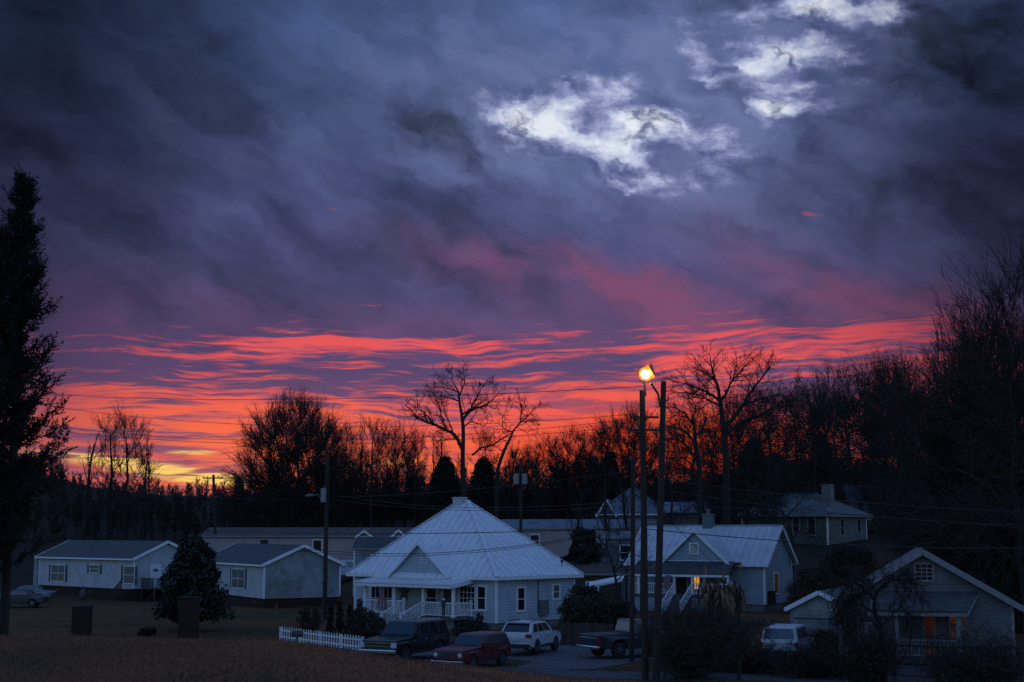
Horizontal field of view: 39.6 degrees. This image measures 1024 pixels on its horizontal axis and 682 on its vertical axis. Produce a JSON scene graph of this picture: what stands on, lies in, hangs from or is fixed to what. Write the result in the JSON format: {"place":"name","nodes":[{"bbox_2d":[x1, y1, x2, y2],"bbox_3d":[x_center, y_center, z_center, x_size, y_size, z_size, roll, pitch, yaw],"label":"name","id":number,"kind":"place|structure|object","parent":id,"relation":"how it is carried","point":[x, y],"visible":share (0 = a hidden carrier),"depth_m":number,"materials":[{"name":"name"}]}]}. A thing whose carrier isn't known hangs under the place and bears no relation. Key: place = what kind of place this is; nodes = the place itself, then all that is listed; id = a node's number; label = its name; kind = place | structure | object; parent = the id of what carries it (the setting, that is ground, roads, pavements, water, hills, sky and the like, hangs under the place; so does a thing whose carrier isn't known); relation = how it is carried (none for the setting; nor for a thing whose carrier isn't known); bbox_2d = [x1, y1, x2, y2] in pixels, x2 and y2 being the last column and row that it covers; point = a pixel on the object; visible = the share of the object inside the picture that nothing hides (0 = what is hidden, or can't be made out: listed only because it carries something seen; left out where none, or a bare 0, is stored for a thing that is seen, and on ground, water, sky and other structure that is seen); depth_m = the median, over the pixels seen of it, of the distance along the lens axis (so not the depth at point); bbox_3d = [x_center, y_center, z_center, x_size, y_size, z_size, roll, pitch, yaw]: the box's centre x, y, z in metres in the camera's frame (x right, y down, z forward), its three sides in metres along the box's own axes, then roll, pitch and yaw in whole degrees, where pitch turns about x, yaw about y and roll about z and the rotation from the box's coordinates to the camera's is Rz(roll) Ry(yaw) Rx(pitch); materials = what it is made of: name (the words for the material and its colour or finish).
{"place":"outdoors","nodes":[
{"label":"outdoors","id":0,"kind":"place"},
{"bbox_2d":[0,475,1023,681],"bbox_3d":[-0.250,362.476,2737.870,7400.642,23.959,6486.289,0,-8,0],"label":"ground","id":1,"kind":"structure","parent":0,"point":[23,574],"depth_m":87.99,"materials":[{"name":"brown plant"}]},
{"bbox_2d":[0,589,47,606],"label":"dark sedan","id":2,"kind":"object","parent":1,"relation":"on","point":[31,598],"visible":0.69,"depth_m":117.50,"materials":[{"name":"grey paint"}]},
{"bbox_2d":[0,163,75,636],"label":"cedar","id":3,"kind":"object","parent":1,"relation":"on","point":[27,229],"visible":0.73,"depth_m":51.13,"materials":[{"name":"green plant"}]},
{"bbox_2d":[0,222,77,583],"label":"cedar","id":4,"kind":"object","parent":1,"relation":"on","point":[7,263],"visible":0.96,"depth_m":49.95,"materials":[{"name":"green plant"}]},
{"bbox_2d":[71,583,93,635],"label":"brick pier","id":5,"kind":"structure","parent":1,"relation":"on","point":[81,623],"depth_m":86.02,"materials":[{"name":"brown brick"}]},
{"bbox_2d":[70,430,106,539],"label":"bare tree","id":6,"kind":"object","parent":1,"relation":"on","point":[86,499],"visible":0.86,"depth_m":173.99,"materials":[{"name":"brown plant"}]},
{"bbox_2d":[33,540,177,601],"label":"double wide home","id":7,"kind":"object","parent":1,"relation":"on","point":[124,570],"visible":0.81,"depth_m":133.67,"materials":[{"name":"white plastic"}]},
{"bbox_2d":[74,394,136,539],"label":"bare tree","id":8,"kind":"object","parent":1,"relation":"on","point":[108,506],"visible":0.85,"depth_m":170.99,"materials":[{"name":"brown plant"}]},
{"bbox_2d":[91,408,155,539],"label":"bare tree","id":9,"kind":"object","parent":1,"relation":"on","point":[125,528],"visible":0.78,"depth_m":171.08,"materials":[{"name":"brown plant"}]},
{"bbox_2d":[104,420,169,540],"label":"bare tree","id":10,"kind":"object","parent":1,"relation":"on","point":[142,523],"visible":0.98,"depth_m":167.04,"materials":[{"name":"black plant"}]},
{"bbox_2d":[178,596,200,638],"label":"brick pier","id":11,"kind":"structure","parent":1,"relation":"on","point":[188,616],"depth_m":84.02,"materials":[{"name":"brown brick"}]},
{"bbox_2d":[150,533,235,624],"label":"magnolia","id":12,"kind":"object","parent":1,"relation":"on","point":[192,570],"visible":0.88,"depth_m":89.73,"materials":[{"name":"green plant"}]},
{"bbox_2d":[211,543,345,608],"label":"double wide home","id":13,"kind":"object","parent":1,"relation":"on","point":[259,576],"visible":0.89,"depth_m":119.06,"materials":[{"name":"white plastic"}]},
{"bbox_2d":[206,384,377,526],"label":"bare tree","id":14,"kind":"object","parent":1,"relation":"on","point":[289,459],"visible":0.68,"depth_m":162.79,"materials":[{"name":"brown plant"}]},
{"bbox_2d":[200,527,414,559],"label":"long beige home","id":15,"kind":"object","parent":1,"relation":"on","point":[339,543],"visible":0.27,"depth_m":147.17,"materials":[{"name":"plastic"}]},
{"bbox_2d":[296,605,323,634],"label":"rusty shrub","id":16,"kind":"object","parent":1,"relation":"on","point":[311,623],"visible":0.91,"depth_m":86.26,"materials":[{"name":"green plant"}]},
{"bbox_2d":[305,455,328,619],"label":"utility pole","id":17,"kind":"object","parent":1,"relation":"on","point":[324,495],"visible":0.98,"depth_m":101.87,"materials":[{"name":"brown wood"}]},
{"bbox_2d":[279,626,363,649],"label":"picket fence","id":18,"kind":"object","parent":1,"relation":"on","point":[320,635],"visible":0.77,"depth_m":78.30,"materials":[{"name":"white paint"}]},
{"bbox_2d":[313,415,382,526],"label":"bare tree","id":19,"kind":"object","parent":1,"relation":"on","point":[364,508],"visible":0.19,"depth_m":168.91,"materials":[{"name":"black plant"}]},
{"bbox_2d":[346,607,379,638],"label":"porch shrub","id":20,"kind":"object","parent":1,"relation":"on","point":[357,619],"visible":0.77,"depth_m":82.74,"materials":[{"name":"green plant"}]},
{"bbox_2d":[345,412,400,526],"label":"bare tree","id":21,"kind":"object","parent":1,"relation":"on","point":[374,490],"visible":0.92,"depth_m":165.27,"materials":[{"name":"black plant"}]},
{"bbox_2d":[352,537,399,596],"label":"grey shed","id":22,"kind":"structure","parent":1,"relation":"on","point":[361,545],"depth_m":124.75,"materials":[{"name":"grey"}]},
{"bbox_2d":[353,413,430,526],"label":"bare tree","id":23,"kind":"object","parent":1,"relation":"on","point":[383,437],"visible":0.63,"depth_m":170.51,"materials":[{"name":"black plant"}]},
{"bbox_2d":[376,443,430,526],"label":"bare tree","id":24,"kind":"object","parent":1,"relation":"on","point":[399,485],"visible":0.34,"depth_m":174.45,"materials":[{"name":"black plant"}]},
{"bbox_2d":[397,418,433,526],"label":"bare tree","id":25,"kind":"object","parent":1,"relation":"on","point":[414,501],"visible":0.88,"depth_m":167.34,"materials":[{"name":"black plant"}]},
{"bbox_2d":[418,455,460,522],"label":"evergreen tree","id":26,"kind":"object","parent":1,"relation":"on","point":[443,478],"visible":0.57,"depth_m":164.20,"materials":[{"name":"green plant"}]},
{"bbox_2d":[398,360,509,496],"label":"open branched tree","id":27,"kind":"object","parent":1,"relation":"on","point":[461,444],"visible":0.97,"depth_m":141.99,"materials":[{"name":"brown plant"}]},
{"bbox_2d":[346,497,583,629],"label":"pyramid roof cottage","id":28,"kind":"structure","parent":1,"relation":"on","point":[500,588],"depth_m":95.08,"materials":[{"name":"white"}]},
{"bbox_2d":[450,619,492,637],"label":"foundation shrub","id":29,"kind":"object","parent":1,"relation":"on","point":[470,626],"visible":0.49,"depth_m":82.10,"materials":[{"name":"green plant"}]},
{"bbox_2d":[466,426,508,513],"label":"bare tree","id":30,"kind":"object","parent":1,"relation":"on","point":[489,453],"visible":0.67,"depth_m":164.99,"materials":[{"name":"black plant"}]},
{"bbox_2d":[466,456,511,520],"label":"evergreen tree","id":31,"kind":"object","parent":1,"relation":"on","point":[486,481],"visible":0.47,"depth_m":164.16,"materials":[{"name":"green plant"}]},
{"bbox_2d":[5,459,1010,541],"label":"undergrowth","id":32,"kind":"object","parent":1,"relation":"on","point":[167,495],"visible":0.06,"depth_m":197.04,"materials":[{"name":"brown plant"}]},
{"bbox_2d":[0,608,1016,681],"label":"grass","id":33,"kind":"structure","parent":1,"relation":"on","point":[301,677],"depth_m":29.98,"materials":[{"name":"brown plant"}]},
{"bbox_2d":[0,417,1022,546],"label":"wood","id":34,"kind":"object","parent":1,"relation":"on","point":[179,504],"visible":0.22,"depth_m":188.95,"materials":[{"name":"black plant"}]},
{"bbox_2d":[471,387,551,518],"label":"side stem tree","id":35,"kind":"object","parent":1,"relation":"on","point":[496,514],"visible":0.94,"depth_m":146.23,"materials":[{"name":"brown plant"}]},
{"bbox_2d":[499,443,550,518],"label":"bare tree","id":36,"kind":"object","parent":1,"relation":"on","point":[516,465],"visible":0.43,"depth_m":180.50,"materials":[{"name":"black plant"}]},
{"bbox_2d":[512,440,550,518],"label":"bare tree","id":37,"kind":"object","parent":1,"relation":"on","point":[534,506],"visible":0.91,"depth_m":177.20,"materials":[{"name":"black plant"}]},
{"bbox_2d":[511,431,577,518],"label":"bare tree","id":38,"kind":"object","parent":1,"relation":"on","point":[544,446],"visible":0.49,"depth_m":184.46,"materials":[{"name":"black plant"}]},
{"bbox_2d":[531,417,608,518],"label":"bare tree","id":39,"kind":"object","parent":1,"relation":"on","point":[579,436],"visible":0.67,"depth_m":184.59,"materials":[{"name":"black plant"}]},
{"bbox_2d":[502,519,640,556],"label":"long trailer","id":40,"kind":"object","parent":1,"relation":"on","point":[546,535],"visible":0.16,"depth_m":150.65,"materials":[{"name":"beige plastic"}]},
{"bbox_2d":[553,583,612,623],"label":"round shrub","id":41,"kind":"object","parent":1,"relation":"on","point":[576,607],"visible":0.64,"depth_m":81.63,"materials":[{"name":"green plant"}]},
{"bbox_2d":[563,526,606,565],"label":"dark cedar","id":42,"kind":"object","parent":1,"relation":"on","point":[571,556],"visible":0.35,"depth_m":119.91,"materials":[{"name":"black"}]},
{"bbox_2d":[557,621,613,644],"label":"board fence","id":43,"kind":"object","parent":1,"relation":"on","point":[569,632],"visible":0.45,"depth_m":78.56,"materials":[{"name":"grey wood"}]},
{"bbox_2d":[554,433,625,518],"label":"bare tree","id":44,"kind":"object","parent":1,"relation":"on","point":[598,472],"visible":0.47,"depth_m":185.73,"materials":[{"name":"black plant"}]},
{"bbox_2d":[567,562,629,602],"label":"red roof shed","id":45,"kind":"structure","parent":1,"relation":"on","point":[592,571],"depth_m":117.42,"materials":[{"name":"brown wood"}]},
{"bbox_2d":[592,460,617,530],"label":"bare tree","id":46,"kind":"object","parent":1,"relation":"on","point":[605,505],"visible":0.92,"depth_m":144.18,"materials":[{"name":"black plant"}]},
{"bbox_2d":[573,405,656,518],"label":"bare tree","id":47,"kind":"object","parent":1,"relation":"on","point":[599,432],"visible":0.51,"depth_m":188.54,"materials":[{"name":"black plant"}]},
{"bbox_2d":[598,531,635,561],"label":"white outbuilding","id":48,"kind":"structure","parent":1,"relation":"on","point":[623,549],"depth_m":125.72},
{"bbox_2d":[574,512,663,600],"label":"leaning bare tree","id":49,"kind":"object","parent":1,"relation":"on","point":[614,570],"visible":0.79,"depth_m":102.86,"materials":[{"name":"brown plant"}]},
{"bbox_2d":[605,598,637,630],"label":"round shrub","id":50,"kind":"object","parent":1,"relation":"on","point":[620,608],"visible":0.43,"depth_m":85.92,"materials":[{"name":"green plant"}]},
{"bbox_2d":[629,456,634,661],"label":"utility pole","id":51,"kind":"object","parent":1,"relation":"on","point":[632,593],"visible":0.77,"depth_m":69.06,"materials":[{"name":"brown wood"}]},
{"bbox_2d":[595,396,673,499],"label":"bare tree","id":52,"kind":"object","parent":1,"relation":"on","point":[654,462],"visible":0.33,"depth_m":190.77,"materials":[{"name":"black plant"}]},
{"bbox_2d":[639,390,648,679],"bbox_3d":[5.681,8.605,61.401,0.333,13.005,0.316,0,-8,0],"label":"utility pole","id":53,"kind":"object","parent":1,"relation":"on","point":[644,600],"visible":1,"depth_m":61.25,"materials":[{"name":"brown wood"}]},
{"bbox_2d":[595,487,707,524],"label":"blue roofed house","id":54,"kind":"structure","parent":1,"relation":"on","point":[651,514],"depth_m":171.38,"materials":[{"name":"beige"}]},
{"bbox_2d":[650,381,665,681],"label":"utility pole","id":55,"kind":"object","parent":1,"relation":"on","point":[658,577],"visible":1,"depth_m":60.31,"materials":[{"name":"brown wood"}]},
{"bbox_2d":[28,386,643,399],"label":"power line","id":56,"kind":"object","parent":55,"relation":"attached to","point":[358,398],"visible":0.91,"depth_m":78.67,"materials":[{"name":"black metal"}]},
{"bbox_2d":[647,452,696,524],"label":"bare tree","id":57,"kind":"object","parent":1,"relation":"on","point":[679,514],"visible":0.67,"depth_m":148.94,"materials":[{"name":"black plant"}]},
{"bbox_2d":[636,404,707,501],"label":"bare tree","id":58,"kind":"object","parent":1,"relation":"on","point":[672,455],"visible":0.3,"depth_m":206.73,"materials":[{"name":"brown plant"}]},
{"bbox_2d":[650,395,721,501],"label":"bare tree","id":59,"kind":"object","parent":1,"relation":"on","point":[670,422],"visible":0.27,"depth_m":210.96,"materials":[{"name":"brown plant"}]},
{"bbox_2d":[648,382,727,524],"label":"arching tree","id":60,"kind":"object","parent":1,"relation":"on","point":[695,443],"visible":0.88,"depth_m":138.72,"materials":[{"name":"brown plant"}]},
{"bbox_2d":[633,609,758,679],"bbox_3d":[7.672,12.976,60.748,4.701,3.064,4.239,3,-8,-23],"label":"bare thicket","id":61,"kind":"object","parent":1,"relation":"on","point":[695,651],"visible":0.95,"depth_m":60.31,"materials":[{"name":"brown plant"}]},
{"bbox_2d":[617,587,777,672],"bbox_3d":[8.645,13.323,65.092,7.191,4.315,5.449,-3,-8,24],"label":"bare thicket","id":62,"kind":"object","parent":1,"relation":"on","point":[702,616],"visible":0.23,"depth_m":64.45,"materials":[{"name":"brown plant"}]},
{"bbox_2d":[677,433,722,524],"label":"bare tree","id":63,"kind":"object","parent":1,"relation":"on","point":[694,477],"visible":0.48,"depth_m":159.19,"materials":[{"name":"black plant"}]},
{"bbox_2d":[665,388,743,512],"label":"bare tree","id":64,"kind":"object","parent":1,"relation":"on","point":[700,418],"visible":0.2,"depth_m":208.80,"materials":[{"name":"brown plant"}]},
{"bbox_2d":[623,509,797,612],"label":"blue gabled house","id":65,"kind":"structure","parent":1,"relation":"on","point":[762,580],"depth_m":113.64,"materials":[{"name":"grey"}]},
{"bbox_2d":[697,562,745,621],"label":"dry banana clump","id":66,"kind":"object","parent":1,"relation":"on","point":[732,594],"visible":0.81,"depth_m":98.36,"materials":[{"name":"brown plant"}]},
{"bbox_2d":[655,339,809,524],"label":"forked oak","id":67,"kind":"object","parent":1,"relation":"on","point":[726,464],"visible":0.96,"depth_m":145.08,"materials":[{"name":"brown plant"}]},
{"bbox_2d":[714,468,753,524],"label":"evergreen tree","id":68,"kind":"object","parent":1,"relation":"on","point":[742,486],"visible":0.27,"depth_m":174.14,"materials":[{"name":"black plant"}]},
{"bbox_2d":[681,384,799,524],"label":"bare tree","id":69,"kind":"object","parent":1,"relation":"on","point":[763,513],"visible":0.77,"depth_m":156.94,"materials":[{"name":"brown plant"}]},
{"bbox_2d":[712,602,780,679],"bbox_3d":[9.969,12.810,59.976,2.950,3.687,2.516,0,-8,0],"label":"bare tree","id":70,"kind":"object","parent":1,"relation":"on","point":[745,639],"visible":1,"depth_m":59.79,"materials":[{"name":"brown plant"}]},
{"bbox_2d":[716,637,789,673],"bbox_3d":[10.765,14.132,63.244,3.650,2.141,3.412,0,-8,0],"label":"bare thicket","id":71,"kind":"object","parent":1,"relation":"on","point":[752,665],"visible":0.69,"depth_m":62.71,"materials":[{"name":"brown plant"}]},
{"bbox_2d":[729,382,815,499],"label":"bare tree","id":72,"kind":"object","parent":1,"relation":"on","point":[770,449],"visible":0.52,"depth_m":173.23,"materials":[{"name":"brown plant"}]},
{"bbox_2d":[744,380,809,491],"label":"bare tree","id":73,"kind":"object","parent":1,"relation":"on","point":[785,437],"visible":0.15,"depth_m":198.89,"materials":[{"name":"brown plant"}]},
{"bbox_2d":[759,624,814,654],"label":"white utility vehicle","id":74,"kind":"object","parent":1,"relation":"on","point":[796,633],"visible":0.56,"depth_m":67.34,"materials":[{"name":"grey paint"}]},
{"bbox_2d":[736,478,837,580],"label":"yard bare tree","id":75,"kind":"object","parent":1,"relation":"on","point":[788,529],"visible":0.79,"depth_m":130.75,"materials":[{"name":"brown plant"}]},
{"bbox_2d":[737,484,872,544],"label":"hip roof house","id":76,"kind":"structure","parent":1,"relation":"on","point":[837,527],"depth_m":164.61,"materials":[{"name":"beige"}]},
{"bbox_2d":[756,639,854,679],"bbox_3d":[12.750,13.909,61.032,4.901,2.219,3.690,0,-8,0],"label":"bare thicket","id":77,"kind":"object","parent":1,"relation":"on","point":[800,663],"visible":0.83,"depth_m":60.76,"materials":[{"name":"brown plant"}]},
{"bbox_2d":[780,561,837,612],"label":"slope shrub","id":78,"kind":"object","parent":1,"relation":"on","point":[813,580],"visible":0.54,"depth_m":109.95,"materials":[{"name":"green plant"}]},
{"bbox_2d":[757,367,866,505],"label":"bare tree","id":79,"kind":"object","parent":1,"relation":"on","point":[816,425],"visible":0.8,"depth_m":172.85,"materials":[{"name":"black plant"}]},
{"bbox_2d":[784,587,843,640],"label":"garage","id":80,"kind":"structure","parent":1,"relation":"on","point":[809,611],"depth_m":75.16,"materials":[{"name":"grey plastic"}]},
{"bbox_2d":[800,433,846,502],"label":"evergreen tree","id":81,"kind":"object","parent":1,"relation":"on","point":[818,467],"visible":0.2,"depth_m":184.61,"materials":[{"name":"green plant"}]},
{"bbox_2d":[782,351,890,487],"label":"bare tree","id":82,"kind":"object","parent":1,"relation":"on","point":[843,370],"visible":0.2,"depth_m":200.47,"materials":[{"name":"brown plant"}]},
{"bbox_2d":[817,541,880,587],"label":"slope shrub","id":83,"kind":"object","parent":1,"relation":"on","point":[853,554],"visible":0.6,"depth_m":125.46,"materials":[{"name":"green plant"}]},
{"bbox_2d":[808,616,922,681],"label":"bare thicket","id":84,"kind":"object","parent":1,"relation":"on","point":[867,662],"visible":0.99,"depth_m":58.39,"materials":[{"name":"brown plant"}]},
{"bbox_2d":[826,346,925,490],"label":"bare tree","id":85,"kind":"object","parent":1,"relation":"on","point":[856,392],"visible":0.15,"depth_m":196.38,"materials":[{"name":"brown plant"}]},
{"bbox_2d":[818,550,934,681],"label":"viny tree","id":86,"kind":"object","parent":1,"relation":"on","point":[865,585],"visible":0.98,"depth_m":59.17,"materials":[{"name":"green plant"}]},
{"bbox_2d":[843,485,917,530],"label":"dark roofed house","id":87,"kind":"structure","parent":1,"relation":"on","point":[855,506],"depth_m":185.19,"materials":[{"name":"black"}]},
{"bbox_2d":[838,338,944,528],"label":"bare tree","id":88,"kind":"object","parent":1,"relation":"on","point":[870,412],"visible":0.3,"depth_m":183.44,"materials":[{"name":"brown plant"}]},
{"bbox_2d":[861,356,945,557],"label":"bare tree","id":89,"kind":"object","parent":1,"relation":"on","point":[893,483],"visible":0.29,"depth_m":120.00,"materials":[{"name":"brown plant"}]},
{"bbox_2d":[827,548,1023,676],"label":"white gable house","id":90,"kind":"structure","parent":1,"relation":"on","point":[957,594],"depth_m":63.77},
{"bbox_2d":[861,334,1022,560],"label":"bare tree","id":91,"kind":"object","parent":1,"relation":"on","point":[901,482],"visible":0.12,"depth_m":104.20,"materials":[{"name":"brown plant"}]},
{"bbox_2d":[880,224,1023,639],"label":"bare tree","id":92,"kind":"object","parent":1,"relation":"on","point":[1016,517],"visible":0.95,"depth_m":84.36,"materials":[{"name":"brown plant"}]},
{"bbox_2d":[880,280,1023,600],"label":"bare tree","id":93,"kind":"object","parent":1,"relation":"on","point":[924,472],"visible":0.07,"depth_m":94.22,"materials":[{"name":"brown plant"}]},
{"bbox_2d":[891,276,1023,593],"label":"bare tree","id":94,"kind":"object","parent":1,"relation":"on","point":[929,444],"visible":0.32,"depth_m":93.11,"materials":[{"name":"brown plant"}]},
{"bbox_2d":[907,617,1023,681],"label":"bare thicket","id":95,"kind":"object","parent":1,"relation":"on","point":[979,665],"visible":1,"depth_m":57.55,"materials":[{"name":"brown plant"}]},
{"bbox_2d":[0,0,1023,496],"label":"sky","id":96,"kind":"structure","parent":0,"point":[241,199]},
{"bbox_2d":[506,645,664,668],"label":"driveway","id":97,"kind":"structure","parent":0,"point":[566,657],"depth_m":70.26,"materials":[{"name":"grey asphalt"}]},
{"bbox_2d":[501,619,560,653],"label":"white crossover","id":98,"kind":"object","parent":97,"relation":"on","point":[534,635],"visible":0.92,"depth_m":72.10,"materials":[{"name":"grey paint"}]},
{"bbox_2d":[576,618,670,658],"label":"dark pickup","id":99,"kind":"object","parent":97,"relation":"on","point":[597,643],"visible":0.56,"depth_m":70.33,"materials":[{"name":"grey paint"}]},
{"bbox_2d":[398,658,1018,681],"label":"road","id":100,"kind":"structure","parent":0,"point":[606,674],"depth_m":61.91,"materials":[{"name":"grey asphalt"}]},
{"bbox_2d":[358,617,449,658],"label":"suv","id":101,"kind":"object","parent":100,"relation":"on","point":[405,638],"visible":0.86,"depth_m":68.93,"materials":[{"name":"black paint"}]},
{"bbox_2d":[431,631,510,665],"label":"red wagon","id":102,"kind":"object","parent":100,"relation":"on","point":[471,648],"visible":0.97,"depth_m":65.35,"materials":[{"name":"paint"}]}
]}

